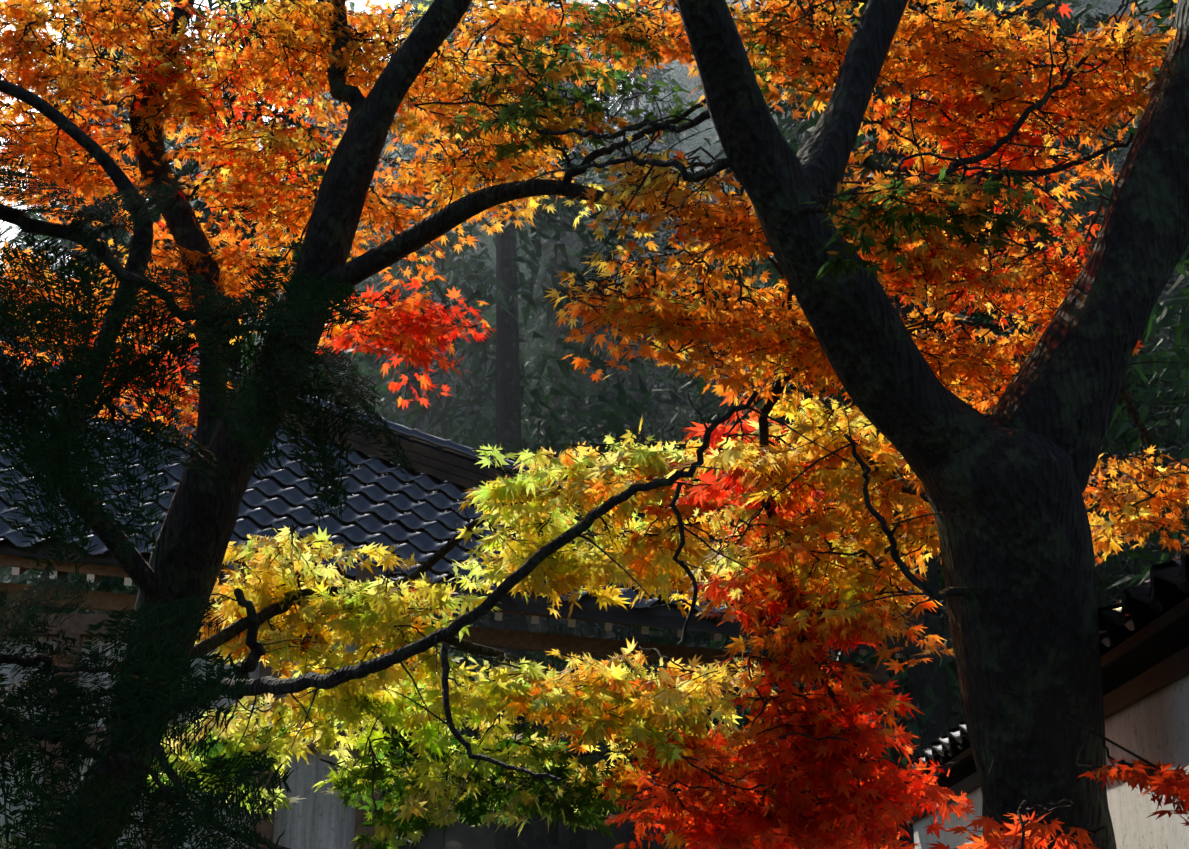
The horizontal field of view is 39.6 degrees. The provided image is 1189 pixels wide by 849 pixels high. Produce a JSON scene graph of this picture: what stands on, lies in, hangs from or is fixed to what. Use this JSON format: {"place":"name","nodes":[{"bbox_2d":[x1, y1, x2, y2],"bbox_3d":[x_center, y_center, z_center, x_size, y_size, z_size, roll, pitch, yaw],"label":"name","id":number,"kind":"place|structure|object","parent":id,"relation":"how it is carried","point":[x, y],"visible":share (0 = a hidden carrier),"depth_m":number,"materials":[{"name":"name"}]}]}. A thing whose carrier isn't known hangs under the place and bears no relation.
{"place":"outdoors","nodes":[
{"label":"outdoors","id":0,"kind":"place"},
{"bbox_2d":[0,566,383,848],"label":"hall wall","id":1,"kind":"structure","parent":0,"point":[318,819],"depth_m":11.16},
{"bbox_2d":[0,554,895,683],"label":"roof beam","id":2,"kind":"structure","parent":1,"relation":"on","point":[483,636],"depth_m":13.91,"materials":[{"name":"brown wood"}]},
{"bbox_2d":[12,567,902,657],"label":"rafters","id":3,"kind":"object","parent":2,"relation":"attached to","point":[498,616],"visible":0.33,"depth_m":13.50,"materials":[{"name":"brown wood"}]},
{"bbox_2d":[0,351,954,659],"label":"hall roof boards","id":4,"kind":"object","parent":2,"relation":"on","point":[670,617],"depth_m":13.37,"materials":[{"name":"brown wood"}]},
{"bbox_2d":[0,334,788,624],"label":"hall roof tiles","id":5,"kind":"object","parent":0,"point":[433,518],"visible":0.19,"depth_m":14.25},
{"bbox_2d":[0,312,923,635],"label":"hall ridge courses","id":6,"kind":"object","parent":5,"relation":"on","point":[448,466],"visible":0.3,"depth_m":15.02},
{"bbox_2d":[0,298,942,616],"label":"hall ridge caps","id":7,"kind":"object","parent":6,"relation":"on","point":[434,442],"visible":0.08,"depth_m":15.04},
{"bbox_2d":[1,0,1185,848],"bbox_3d":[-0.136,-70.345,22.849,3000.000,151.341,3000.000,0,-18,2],"label":"ground","id":8,"kind":"structure","parent":0,"point":[466,834],"depth_m":57.49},
{"bbox_2d":[42,167,133,611],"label":"tree trunk limbs","id":9,"kind":"object","parent":8,"relation":"on","point":[66,574],"depth_m":30.18,"materials":[{"name":"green plant"}]},
{"bbox_2d":[0,173,407,848],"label":"fir boughs","id":10,"kind":"object","parent":8,"relation":"on","point":[104,255],"visible":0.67,"depth_m":4.89,"materials":[{"name":"green plant"}]},
{"bbox_2d":[0,136,419,848],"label":"fir needles","id":11,"kind":"object","parent":10,"relation":"attached to","point":[128,686],"visible":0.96,"depth_m":4.82,"materials":[{"name":"green plant"}]},
{"bbox_2d":[0,0,858,848],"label":"maple","id":12,"kind":"object","parent":8,"relation":"on","point":[480,704],"depth_m":6.51,"materials":[{"name":"plant"}]},
{"bbox_2d":[0,0,1188,848],"bbox_3d":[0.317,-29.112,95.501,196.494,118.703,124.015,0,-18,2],"label":"forest cedar","id":13,"kind":"object","parent":8,"relation":"on","point":[1170,309],"depth_m":32.97,"materials":[{"name":"green plant"}]},
{"bbox_2d":[505,0,1188,848],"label":"maple","id":14,"kind":"object","parent":8,"relation":"on","point":[761,828],"depth_m":4.95,"materials":[{"name":"orange plant"}]},
{"bbox_2d":[0,0,1188,848],"label":"sky","id":15,"kind":"structure","parent":0,"point":[4,225],"materials":[{"name":"white"}]},
{"bbox_2d":[908,597,1188,848],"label":"garden wall","id":16,"kind":"structure","parent":0,"point":[1151,728],"depth_m":4.91,"materials":[{"name":"white paint"}]},
{"bbox_2d":[891,543,1188,777],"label":"roof tiles","id":17,"kind":"object","parent":16,"relation":"on","point":[1167,577],"visible":0.1,"depth_m":4.43,"materials":[{"name":"black tile"}]},
{"bbox_2d":[922,556,1188,774],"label":"boards","id":18,"kind":"object","parent":16,"relation":"on","point":[1160,604],"visible":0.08,"depth_m":4.59,"materials":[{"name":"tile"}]}
]}

